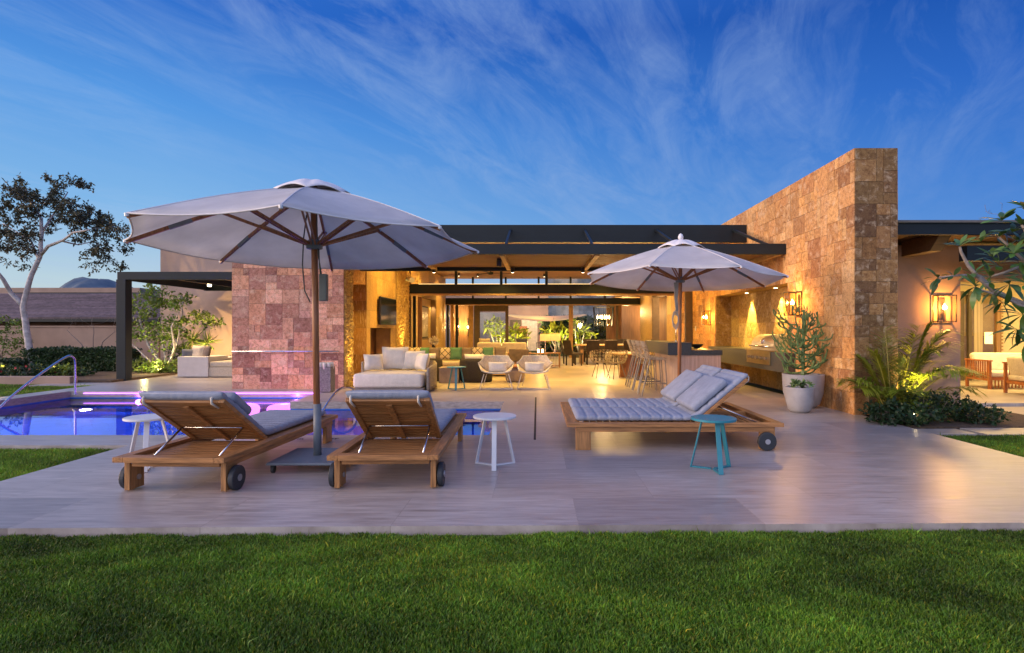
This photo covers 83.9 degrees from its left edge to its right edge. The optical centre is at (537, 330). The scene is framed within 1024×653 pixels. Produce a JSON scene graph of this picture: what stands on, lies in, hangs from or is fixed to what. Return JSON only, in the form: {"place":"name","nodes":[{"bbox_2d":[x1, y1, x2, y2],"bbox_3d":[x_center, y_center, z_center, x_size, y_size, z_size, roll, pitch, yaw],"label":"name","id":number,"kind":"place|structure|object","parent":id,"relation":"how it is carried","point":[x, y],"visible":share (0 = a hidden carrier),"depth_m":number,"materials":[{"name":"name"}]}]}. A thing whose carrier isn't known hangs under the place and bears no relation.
{"place":"outdoors","nodes":[
{"label":"outdoors","id":0,"kind":"place"},
{"bbox_2d":[0,383,89,396],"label":"lawn grass","id":1,"kind":"structure","parent":0,"point":[7,389],"depth_m":12.75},
{"bbox_2d":[0,447,116,480],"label":"lawn grass","id":2,"kind":"structure","parent":0,"point":[16,462],"depth_m":5.93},
{"bbox_2d":[0,326,159,363],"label":"garden wall","id":3,"kind":"structure","parent":0,"point":[49,336],"depth_m":20.50,"materials":[{"name":"beige paint"}]},
{"bbox_2d":[59,277,132,287],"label":"hill","id":4,"kind":"structure","parent":0,"point":[82,282],"depth_m":406.13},
{"bbox_2d":[28,374,177,385],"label":"pergola floor","id":5,"kind":"structure","parent":0,"point":[77,384],"depth_m":13.64,"materials":[{"name":"stone"}]},
{"bbox_2d":[116,272,231,380],"bbox_3d":[-7.875,-0.101,16.570,5.851,2.801,3.980,0,0,0],"label":"pergola","id":6,"kind":"object","parent":5,"relation":"on","point":[212,281],"visible":0.51,"depth_m":14.62,"materials":[{"name":"metal"}]},
{"bbox_2d":[2,351,1009,652],"bbox_3d":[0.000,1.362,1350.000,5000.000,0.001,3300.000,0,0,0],"label":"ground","id":7,"kind":"structure","parent":0,"point":[554,571],"depth_m":2.91,"materials":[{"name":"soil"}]},
{"bbox_2d":[0,376,77,384],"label":"kerb","id":8,"kind":"structure","parent":7,"relation":"on","point":[11,380],"depth_m":13.90,"materials":[{"name":"beige paint"}]},
{"bbox_2d":[0,294,159,325],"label":"neighbour house","id":9,"kind":"structure","parent":7,"relation":"on","point":[46,309],"depth_m":28.75,"materials":[{"name":"tile"}]},
{"bbox_2d":[0,288,159,293],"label":"roof","id":10,"kind":"structure","parent":7,"relation":"on","point":[68,290],"depth_m":38.00,"materials":[{"name":"beige paint"}]},
{"bbox_2d":[17,370,177,382],"bbox_3d":[-20.300,1.325,17.280,19.400,0.150,6.240,0,0,0],"label":"planting bed","id":11,"kind":"object","parent":7,"relation":"on","point":[104,377],"visible":0.2,"depth_m":15.34,"materials":[{"name":"soil"}]},
{"bbox_2d":[0,357,27,371],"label":"hedge","id":12,"kind":"object","parent":11,"relation":"on","point":[11,360],"visible":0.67,"depth_m":16.90,"materials":[{"name":"green plant"}]},
{"bbox_2d":[0,315,33,358],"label":"shrub","id":13,"kind":"object","parent":11,"relation":"on","point":[15,342],"visible":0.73,"depth_m":19.57,"materials":[{"name":"green plant"}]},
{"bbox_2d":[3,363,47,375],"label":"bedding plant","id":14,"kind":"object","parent":11,"relation":"on","point":[21,373],"visible":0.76,"depth_m":14.82,"materials":[{"name":"green plant"}]},
{"bbox_2d":[41,362,81,375],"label":"bedding plant","id":15,"kind":"object","parent":11,"relation":"on","point":[67,367],"visible":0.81,"depth_m":15.19,"materials":[{"name":"green plant"}]},
{"bbox_2d":[0,172,135,365],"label":"tree","id":16,"kind":"object","parent":11,"relation":"on","point":[80,218],"visible":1,"depth_m":17.24,"materials":[{"name":"green plant"}]},
{"bbox_2d":[57,364,96,375],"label":"bedding plant","id":17,"kind":"object","parent":11,"relation":"on","point":[88,371],"visible":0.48,"depth_m":15.60,"materials":[{"name":"green plant"}]},
{"bbox_2d":[20,345,142,371],"bbox_3d":[-14.079,0.905,17.700,3.145,0.908,1.182,0,0,0],"label":"hedge","id":18,"kind":"object","parent":11,"relation":"on","point":[99,358],"visible":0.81,"depth_m":17.20,"materials":[{"name":"green plant"}]},
{"bbox_2d":[133,358,171,373],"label":"shrub","id":19,"kind":"object","parent":11,"relation":"on","point":[144,367],"visible":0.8,"depth_m":16.54,"materials":[{"name":"green plant"}]},
{"bbox_2d":[152,358,177,372],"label":"shrub","id":20,"kind":"object","parent":11,"relation":"on","point":[173,368],"visible":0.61,"depth_m":16.71,"materials":[{"name":"green plant"}]},
{"bbox_2d":[115,283,225,362],"bbox_3d":[-11.264,-0.143,17.405,3.286,2.712,1.225,0,0,0],"label":"tree","id":21,"kind":"object","parent":11,"relation":"on","point":[153,302],"visible":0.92,"depth_m":17.31,"materials":[{"name":"green plant"}]},
{"bbox_2d":[169,328,221,362],"bbox_3d":[-10.698,0.541,17.809,1.708,1.473,1.093,0,0,0],"label":"potted plant","id":22,"kind":"object","parent":11,"relation":"on","point":[192,341],"visible":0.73,"depth_m":17.77,"materials":[{"name":"green plant"}]},
{"bbox_2d":[0,391,503,431],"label":"pool","id":23,"kind":"structure","parent":7,"relation":"in","point":[296,405],"depth_m":11.25,"materials":[{"name":"liquid"}]},
{"bbox_2d":[0,355,76,408],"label":"pool handrail","id":24,"kind":"object","parent":23,"relation":"attached to","point":[35,377],"visible":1,"depth_m":10.72,"materials":[{"name":"metal"}]},
{"bbox_2d":[0,398,499,434],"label":"pool water","id":25,"kind":"structure","parent":23,"relation":"in","point":[86,416],"depth_m":9.34,"materials":[{"name":"liquid"}]},
{"bbox_2d":[450,306,467,347],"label":"hall wall","id":26,"kind":"structure","parent":7,"relation":"on","point":[463,325],"depth_m":28.50,"materials":[{"name":"paint"}]},
{"bbox_2d":[446,313,504,347],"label":"garden wall","id":27,"kind":"structure","parent":7,"relation":"on","point":[487,316],"depth_m":33.00,"materials":[{"name":"grey paint"}]},
{"bbox_2d":[446,296,547,350],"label":"courtyard house","id":28,"kind":"structure","parent":7,"relation":"on","point":[534,335],"depth_m":36.00,"materials":[{"name":"paint"}]},
{"bbox_2d":[483,315,511,342],"bbox_3d":[-2.103,0.230,30.009,1.655,2.192,1.955,0,0,0],"label":"frangipani","id":29,"kind":"object","parent":7,"relation":"on","point":[492,331],"visible":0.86,"depth_m":29.74,"materials":[{"name":"green plant"}]},
{"bbox_2d":[504,321,531,341],"bbox_3d":[-1.230,0.398,30.739,1.725,1.859,1.443,0,0,35],"label":"frangipani","id":30,"kind":"object","parent":7,"relation":"on","point":[521,335],"visible":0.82,"depth_m":30.82,"materials":[{"name":"green plant"}]},
{"bbox_2d":[539,321,573,355],"bbox_3d":[1.009,0.326,29.596,1.883,2.018,1.567,0,0,0],"label":"frangipani","id":31,"kind":"object","parent":7,"relation":"on","point":[553,326],"visible":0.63,"depth_m":29.56,"materials":[{"name":"green plant"}]},
{"bbox_2d":[537,314,605,351],"bbox_3d":[2.264,0.305,33.435,4.630,2.553,1.631,0,0,0],"label":"hedge","id":32,"kind":"object","parent":7,"relation":"on","point":[599,328],"visible":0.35,"depth_m":33.00,"materials":[{"name":"green plant"}]},
{"bbox_2d":[548,279,613,317],"bbox_3d":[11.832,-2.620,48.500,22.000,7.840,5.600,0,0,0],"label":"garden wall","id":33,"kind":"structure","parent":7,"relation":"on","point":[562,310],"depth_m":48.32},
{"bbox_2d":[566,317,597,352],"bbox_3d":[2.343,0.319,28.948,1.589,2.032,1.633,0,0,17],"label":"frangipani","id":34,"kind":"object","parent":7,"relation":"on","point":[583,330],"visible":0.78,"depth_m":28.84,"materials":[{"name":"green plant"}]},
{"bbox_2d":[606,296,666,355],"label":"hall wall","id":35,"kind":"structure","parent":7,"relation":"on","point":[628,322],"depth_m":28.40,"materials":[{"name":"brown wood"}]},
{"bbox_2d":[864,405,1023,429],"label":"planting bed","id":36,"kind":"object","parent":7,"relation":"on","point":[1017,420],"visible":0.08,"depth_m":7.96,"materials":[{"name":"soil"}]},
{"bbox_2d":[836,323,928,404],"bbox_3d":[5.014,0.611,8.372,1.193,1.418,1.312,0,0,0],"label":"palm","id":37,"kind":"object","parent":36,"relation":"on","point":[885,373],"visible":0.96,"depth_m":8.29,"materials":[{"name":"green plant"}]},
{"bbox_2d":[857,396,916,425],"bbox_3d":[4.886,1.151,7.944,0.714,0.478,0.732,0,0,20],"label":"shrub","id":38,"kind":"object","parent":36,"relation":"on","point":[875,410],"visible":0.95,"depth_m":7.83,"materials":[{"name":"green plant"}]},
{"bbox_2d":[878,381,931,413],"bbox_3d":[5.357,1.047,8.292,0.751,0.668,0.716,0,0,0],"label":"shrub","id":39,"kind":"object","parent":36,"relation":"on","point":[904,397],"visible":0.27,"depth_m":8.20,"materials":[{"name":"green plant"}]},
{"bbox_2d":[884,400,943,426],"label":"shrub","id":40,"kind":"object","parent":36,"relation":"on","point":[922,410],"visible":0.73,"depth_m":7.80,"materials":[{"name":"green plant"}]},
{"bbox_2d":[897,388,964,423],"bbox_3d":[5.537,1.097,8.195,1.015,0.504,0.668,0,0,0],"label":"shrub","id":41,"kind":"object","parent":36,"relation":"on","point":[949,409],"visible":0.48,"depth_m":8.08,"materials":[{"name":"green plant"}]},
{"bbox_2d":[898,321,988,400],"bbox_3d":[6.281,0.527,9.078,1.887,1.586,1.706,0,0,0],"label":"palm","id":42,"kind":"object","parent":36,"relation":"on","point":[928,350],"visible":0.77,"depth_m":8.96,"materials":[{"name":"green plant"}]},
{"bbox_2d":[922,389,978,419],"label":"shrub","id":43,"kind":"object","parent":36,"relation":"on","point":[955,404],"visible":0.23,"depth_m":8.48,"materials":[{"name":"green plant"}]},
{"bbox_2d":[947,399,1012,425],"bbox_3d":[6.300,1.174,8.079,0.719,0.380,0.748,0,0,0],"label":"shrub","id":44,"kind":"object","parent":36,"relation":"on","point":[971,410],"visible":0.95,"depth_m":8.03,"materials":[{"name":"green plant"}]},
{"bbox_2d":[917,429,976,435],"bbox_3d":[5.320,1.375,7.490,0.660,0.090,0.380,0,0,0],"label":"stepping stone","id":45,"kind":"object","parent":7,"relation":"on","point":[958,432],"visible":0.31,"depth_m":7.43,"materials":[{"name":"stone"}]},
{"bbox_2d":[921,201,1023,361],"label":"plumeria","id":46,"kind":"object","parent":7,"relation":"on","point":[1008,297],"visible":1,"depth_m":6.18,"materials":[{"name":"green plant"}]},
{"bbox_2d":[960,428,1023,435],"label":"stepping stone","id":47,"kind":"object","parent":7,"relation":"on","point":[996,431],"visible":0.46,"depth_m":7.52,"materials":[{"name":"stone"}]},
{"bbox_2d":[0,525,1023,652],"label":"lawn grass","id":48,"kind":"structure","parent":0,"point":[187,584],"depth_m":2.90,"materials":[{"name":"plant"}]},
{"bbox_2d":[0,356,1023,536],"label":"terrace","id":49,"kind":"structure","parent":0,"point":[822,468],"depth_m":4.82,"materials":[{"name":"tile"}]},
{"bbox_2d":[122,414,168,471],"bbox_3d":[-3.669,1.057,5.376,0.414,0.483,0.422,0,0,-25],"label":"side table","id":50,"kind":"object","parent":49,"relation":"on","point":[146,419],"visible":0.56,"depth_m":5.29,"materials":[{"name":"white paint"}]},
{"bbox_2d":[160,250,231,367],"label":"house wing","id":51,"kind":"structure","parent":49,"relation":"on","point":[218,304],"depth_m":19.00,"materials":[{"name":"paint"}]},
{"bbox_2d":[178,355,231,376],"bbox_3d":[-8.701,1.005,16.700,2.346,0.550,2.200,0,0,0],"label":"corner sofa","id":52,"kind":"object","parent":49,"relation":"on","point":[207,366],"visible":0.54,"depth_m":15.60,"materials":[{"name":"beige fabric"}]},
{"bbox_2d":[112,391,337,490],"bbox_3d":[-2.865,0.899,5.629,0.955,0.801,2.320,0,0,2],"label":"sun lounger","id":53,"kind":"object","parent":49,"relation":"on","point":[201,420],"visible":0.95,"depth_m":4.87,"materials":[{"name":"brown wood"}]},
{"bbox_2d":[232,262,353,388],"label":"stone wall","id":54,"kind":"structure","parent":49,"relation":"on","point":[271,308],"depth_m":12.59,"materials":[{"name":"stone"}]},
{"bbox_2d":[123,179,478,472],"bbox_3d":[-2.175,-0.083,5.530,2.988,2.764,2.988,0,0,9],"label":"parasol","id":55,"kind":"object","parent":49,"relation":"on","point":[314,225],"visible":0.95,"depth_m":5.50,"materials":[{"name":"fabric"}]},
{"bbox_2d":[320,366,334,392],"bbox_3d":[-4.430,1.030,11.950,0.269,0.540,0.269,0,0,0],"label":"towel basket","id":56,"kind":"object","parent":49,"relation":"on","point":[327,379],"visible":0.7,"depth_m":11.82,"materials":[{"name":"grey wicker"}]},
{"bbox_2d":[353,270,364,284],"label":"passage wall","id":57,"kind":"structure","parent":49,"relation":"on","point":[358,277],"depth_m":13.91,"materials":[{"name":"wood"}]},
{"bbox_2d":[353,271,409,373],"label":"fireplace wall","id":58,"kind":"structure","parent":49,"relation":"on","point":[371,336],"depth_m":15.76,"materials":[{"name":"stone"}]},
{"bbox_2d":[379,296,395,324],"bbox_3d":[-4.266,-0.530,16.181,0.098,0.766,1.703,0,0,0],"label":"television","id":59,"kind":"object","parent":58,"relation":"attached to","point":[387,311],"visible":1,"depth_m":16.00,"materials":[{"name":"black plastic"}]},
{"bbox_2d":[353,361,436,390],"bbox_3d":[-3.075,0.990,12.463,1.638,0.580,1.425,0,0,0],"label":"daybed sofa","id":60,"kind":"object","parent":49,"relation":"on","point":[400,379],"visible":0.75,"depth_m":11.77,"materials":[{"name":"beige fabric"}]},
{"bbox_2d":[363,354,383,370],"bbox_3d":[-3.600,0.704,12.500,0.420,0.352,0.239,0,0,-29],"label":"cushion","id":61,"kind":"object","parent":60,"relation":"on","point":[373,362],"visible":1,"depth_m":12.42,"materials":[{"name":"beige fabric"}]},
{"bbox_2d":[382,347,408,368],"bbox_3d":[-3.220,0.628,12.850,0.606,0.502,0.268,0,0,0],"label":"cushion","id":62,"kind":"object","parent":60,"relation":"on","point":[393,357],"visible":0.89,"depth_m":12.76,"materials":[{"name":"beige fabric"}]},
{"bbox_2d":[403,351,424,368],"bbox_3d":[-2.780,0.670,12.810,0.500,0.419,0.247,0,0,9],"label":"cushion","id":63,"kind":"object","parent":60,"relation":"on","point":[410,359],"visible":0.66,"depth_m":12.73,"materials":[{"name":"beige fabric"}]},
{"bbox_2d":[415,353,429,369],"bbox_3d":[-2.540,0.695,12.550,0.241,0.369,0.440,0,0,-38],"label":"cushion","id":64,"kind":"object","parent":60,"relation":"on","point":[422,361],"visible":1,"depth_m":12.42,"materials":[{"name":"beige fabric"}]},
{"bbox_2d":[327,390,465,487],"bbox_3d":[-1.272,0.899,5.720,0.945,0.801,2.320,0,0,-2],"label":"sun lounger","id":65,"kind":"object","parent":49,"relation":"on","point":[393,415],"visible":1,"depth_m":4.90,"materials":[{"name":"brown wood"}]},
{"bbox_2d":[409,271,445,349],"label":"room wall","id":66,"kind":"structure","parent":49,"relation":"on","point":[436,305],"depth_m":23.96,"materials":[{"name":"stone"}]},
{"bbox_2d":[422,306,427,337],"bbox_3d":[-4.458,-0.317,22.435,0.044,1.250,1.350,0,0,0],"label":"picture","id":67,"kind":"object","parent":66,"relation":"on","point":[424,321],"visible":0.64,"depth_m":22.37,"materials":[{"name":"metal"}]},
{"bbox_2d":[439,366,459,382],"bbox_3d":[-2.175,1.107,14.125,0.470,0.385,0.460,0,0,0],"label":"box table","id":68,"kind":"object","parent":49,"relation":"on","point":[444,373],"visible":0.73,"depth_m":13.90,"materials":[{"name":"wood"}]},
{"bbox_2d":[447,366,465,389],"bbox_3d":[-1.782,1.049,12.497,0.420,0.499,0.425,0,0,-5],"label":"side table","id":69,"kind":"object","parent":49,"relation":"on","point":[455,367],"visible":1,"depth_m":12.51,"materials":[{"name":"teal paint"}]},
{"bbox_2d":[459,358,492,382],"bbox_3d":[-1.546,0.999,14.372,0.849,0.602,0.792,0,0,-2],"label":"wicker armchair","id":70,"kind":"object","parent":49,"relation":"on","point":[472,372],"visible":0.66,"depth_m":14.02,"materials":[{"name":"brown wicker"}]},
{"bbox_2d":[473,412,515,470],"bbox_3d":[-0.408,1.057,5.446,0.414,0.483,0.422,0,0,-2],"label":"side table","id":71,"kind":"object","parent":49,"relation":"on","point":[494,417],"visible":1,"depth_m":5.44,"materials":[{"name":"white paint"}]},
{"bbox_2d":[478,355,514,389],"bbox_3d":[-0.922,0.938,12.745,0.833,0.723,0.738,0,0,-4],"label":"rope chair","id":72,"kind":"object","parent":49,"relation":"on","point":[483,363],"visible":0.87,"depth_m":12.90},
{"bbox_2d":[489,362,506,371],"bbox_3d":[-0.885,0.830,12.720,0.423,0.235,0.165,0,0,0],"label":"cushion","id":73,"kind":"object","parent":72,"relation":"on","point":[497,366],"visible":0.96,"depth_m":12.66,"materials":[{"name":"beige fabric"}]},
{"bbox_2d":[477,342,525,351],"bbox_3d":[-1.293,0.830,21.075,1.885,0.780,0.950,0,0,0],"label":"cream sofa","id":74,"kind":"object","parent":49,"relation":"on","point":[514,345],"visible":0.26,"depth_m":20.62,"materials":[{"name":"fabric"}]},
{"bbox_2d":[505,364,524,382],"bbox_3d":[-0.563,1.090,14.300,0.560,0.420,0.557,0,0,0],"label":"drum table","id":75,"kind":"object","parent":49,"relation":"on","point":[514,374],"visible":0.51,"depth_m":14.08,"materials":[{"name":"wood"}]},
{"bbox_2d":[508,349,530,363],"bbox_3d":[-0.562,0.940,17.600,0.730,0.720,0.680,0,0,0],"label":"wooden armchair","id":76,"kind":"object","parent":49,"relation":"on","point":[515,355],"visible":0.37,"depth_m":17.26,"materials":[{"name":"brown wood"}]},
{"bbox_2d":[517,355,552,389],"bbox_3d":[-0.068,0.938,12.745,0.832,0.723,0.738,0,0,3],"label":"rope chair","id":77,"kind":"object","parent":49,"relation":"on","point":[548,363],"visible":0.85,"depth_m":12.90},
{"bbox_2d":[525,362,543,371],"bbox_3d":[-0.067,0.830,12.720,0.443,0.235,0.165,0,0,0],"label":"cushion","id":78,"kind":"object","parent":77,"relation":"on","point":[534,366],"visible":0.94,"depth_m":12.66,"materials":[{"name":"beige fabric"}]},
{"bbox_2d":[562,340,582,365],"bbox_3d":[1.291,0.833,20.871,0.596,0.933,0.480,0,0,-30],"label":"dining chair","id":79,"kind":"object","parent":49,"relation":"on","point":[567,346],"visible":0.98,"depth_m":20.73,"materials":[{"name":"wood"}]},
{"bbox_2d":[360,225,785,347],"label":"house","id":80,"kind":"structure","parent":49,"relation":"on","point":[548,251],"depth_m":13.20,"materials":[{"name":"metal"}]},
{"bbox_2d":[468,306,617,357],"bbox_3d":[0.285,0.072,26.860,7.071,2.456,0.080,0,0,0],"label":"glass door","id":81,"kind":"structure","parent":80,"relation":"attached to","point":[473,325],"depth_m":26.82,"materials":[{"name":"metal"}]},
{"bbox_2d":[593,296,613,325],"bbox_3d":[2.435,-1.281,21.000,0.738,2.265,0.522,0,0,0],"label":"chandelier","id":82,"kind":"object","parent":80,"relation":"hanging from","point":[603,316],"visible":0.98,"depth_m":21.04,"materials":[{"name":"metal"}]},
{"bbox_2d":[585,340,599,364],"bbox_3d":[2.071,0.833,21.392,0.480,0.933,0.596,0,0,0],"label":"dining chair","id":83,"kind":"object","parent":49,"relation":"on","point":[592,345],"visible":0.9,"depth_m":21.16,"materials":[{"name":"fabric"}]},
{"bbox_2d":[603,340,617,364],"bbox_3d":[2.741,0.833,21.392,0.480,0.933,0.596,0,0,0],"label":"dining chair","id":84,"kind":"object","parent":49,"relation":"on","point":[612,345],"visible":0.55,"depth_m":21.14,"materials":[{"name":"fabric"}]},
{"bbox_2d":[605,350,627,378],"bbox_3d":[2.135,0.912,15.201,0.614,0.783,0.507,0,0,-20],"label":"woven chair","id":85,"kind":"object","parent":49,"relation":"on","point":[624,358],"visible":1,"depth_m":15.09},
{"bbox_2d":[606,352,654,377],"bbox_3d":[2.639,0.963,15.900,1.440,0.675,1.440,0,0,0],"label":"round table","id":86,"kind":"object","parent":49,"relation":"on","point":[626,365],"visible":0.38,"depth_m":15.61,"materials":[{"name":"brown wood"}]},
{"bbox_2d":[625,339,649,386],"bbox_3d":[2.317,0.760,13.203,0.534,1.086,0.467,0,0,4],"label":"bar stool","id":87,"kind":"object","parent":49,"relation":"on","point":[631,350],"visible":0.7,"depth_m":13.08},
{"bbox_2d":[629,340,655,389],"bbox_3d":[2.317,0.760,12.601,0.534,1.086,0.467,0,0,1],"label":"bar stool","id":88,"kind":"object","parent":49,"relation":"on","point":[633,342],"visible":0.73,"depth_m":12.50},
{"bbox_2d":[633,340,661,392],"bbox_3d":[2.317,0.760,12.018,0.534,1.086,0.467,0,0,-2],"label":"bar stool","id":89,"kind":"object","parent":49,"relation":"on","point":[638,344],"visible":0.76,"depth_m":11.96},
{"bbox_2d":[638,341,666,395],"bbox_3d":[2.317,0.760,11.450,0.534,1.086,0.467,0,0,0],"label":"bar stool","id":90,"kind":"object","parent":49,"relation":"on","point":[644,346],"visible":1,"depth_m":11.33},
{"bbox_2d":[640,296,677,360],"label":"room wall","id":91,"kind":"structure","parent":49,"relation":"on","point":[649,317],"depth_m":24.00,"materials":[{"name":"paint"}]},
{"bbox_2d":[560,365,783,450],"bbox_3d":[1.490,0.886,7.050,2.340,0.828,1.895,0,0,0],"label":"sun lounger","id":92,"kind":"object","parent":49,"relation":"on","point":[702,389],"visible":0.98,"depth_m":6.30,"materials":[{"name":"fabric"}]},
{"bbox_2d":[645,340,722,387],"bbox_3d":[3.184,0.775,12.695,1.107,1.049,2.450,0,0,0],"label":"bar","id":93,"kind":"object","parent":49,"relation":"on","point":[693,359],"visible":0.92,"depth_m":11.50,"materials":[{"name":"stone"}]},
{"bbox_2d":[587,233,788,376],"bbox_3d":[2.330,-0.138,9.250,2.988,2.875,2.988,0,0,-38],"label":"parasol","id":94,"kind":"object","parent":49,"relation":"on","point":[679,266],"visible":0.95,"depth_m":9.21,"materials":[{"name":"fabric"}]},
{"bbox_2d":[690,414,736,474],"bbox_3d":[1.644,1.057,5.306,0.414,0.483,0.422,0,0,-1],"label":"side table","id":95,"kind":"object","parent":49,"relation":"on","point":[719,421],"visible":1,"depth_m":5.26,"materials":[{"name":"teal paint"}]},
{"bbox_2d":[681,148,897,414],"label":"stone wall","id":96,"kind":"structure","parent":49,"relation":"on","point":[832,225],"depth_m":9.40,"materials":[{"name":"stone"}]},
{"bbox_2d":[709,346,794,372],"bbox_3d":[4.970,0.620,13.095,0.620,0.376,4.750,0,0,0],"label":"counter","id":97,"kind":"object","parent":96,"relation":"attached to","point":[736,355],"visible":0.49,"depth_m":12.80,"materials":[{"name":"wood"}]},
{"bbox_2d":[745,334,787,364],"bbox_3d":[4.912,0.398,11.975,0.655,0.610,1.270,0,0,0],"label":"grill","id":98,"kind":"object","parent":97,"relation":"in","point":[763,347],"visible":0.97,"depth_m":11.82,"materials":[{"name":"metal"}]},
{"bbox_2d":[783,292,801,315],"bbox_3d":[4.733,-0.489,10.550,0.246,0.436,0.236,0,0,0],"label":"wall lantern","id":99,"kind":"object","parent":96,"relation":"attached to","point":[791,314],"depth_m":10.53,"materials":[{"name":"brown metal"}]},
{"bbox_2d":[785,386,814,412],"bbox_3d":[4.159,1.100,9.020,0.440,0.400,0.440,0,0,0],"label":"plant pot","id":100,"kind":"object","parent":49,"relation":"on","point":[799,400],"visible":0.88,"depth_m":8.86,"materials":[{"name":"ceramic"}]},
{"bbox_2d":[788,378,814,387],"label":"succulent","id":101,"kind":"object","parent":100,"relation":"in","point":[794,383],"visible":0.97,"depth_m":8.98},
{"bbox_2d":[782,373,824,407],"bbox_3d":[4.483,1.020,9.600,0.660,0.560,0.660,0,0,0],"label":"plant pot","id":102,"kind":"object","parent":49,"relation":"on","point":[817,379],"visible":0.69,"depth_m":9.35,"materials":[{"name":"ceramic"}]},
{"bbox_2d":[771,299,832,374],"bbox_3d":[4.537,0.140,9.691,1.220,1.333,0.963,0,0,0],"label":"cactus","id":103,"kind":"object","parent":102,"relation":"on","point":[798,342],"visible":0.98,"depth_m":9.55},
{"bbox_2d":[0,0,1023,289],"label":"sky","id":104,"kind":"structure","parent":0,"point":[440,112],"materials":[{"name":"blue"}]},
{"bbox_2d":[508,314,584,320],"bbox_3d":[0.445,-0.665,30.100,4.188,0.419,1.800,0,0,0],"label":"shade sail","id":105,"kind":"object","parent":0,"point":[546,318],"visible":0.93,"depth_m":30.06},
{"bbox_2d":[937,433,1023,456],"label":"lawn grass","id":106,"kind":"structure","parent":0,"point":[1011,444],"depth_m":6.78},
{"bbox_2d":[960,380,1023,406],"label":"patio floor","id":107,"kind":"structure","parent":0,"point":[1013,397],"depth_m":11.31,"materials":[{"name":"stone"}]},
{"bbox_2d":[897,220,1023,403],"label":"house wing","id":108,"kind":"structure","parent":107,"relation":"on","point":[921,246],"depth_m":10.06,"materials":[{"name":"paint"}]},
{"bbox_2d":[932,295,956,321],"bbox_3d":[7.138,-0.379,9.975,0.336,0.476,0.146,0,0,0],"label":"wall lantern","id":109,"kind":"object","parent":108,"relation":"attached to","point":[941,309],"depth_m":10.03,"materials":[{"name":"brown metal"}]},
{"bbox_2d":[964,353,1022,388],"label":"patio sofa","id":110,"kind":"object","parent":107,"relation":"on","point":[990,365],"visible":0.72,"depth_m":12.80,"materials":[{"name":"fabric"}]},
{"bbox_2d":[1002,355,1023,392],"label":"patio armchair","id":111,"kind":"object","parent":107,"relation":"on","point":[1014,364],"visible":0.98,"depth_m":11.39,"materials":[{"name":"fabric"}]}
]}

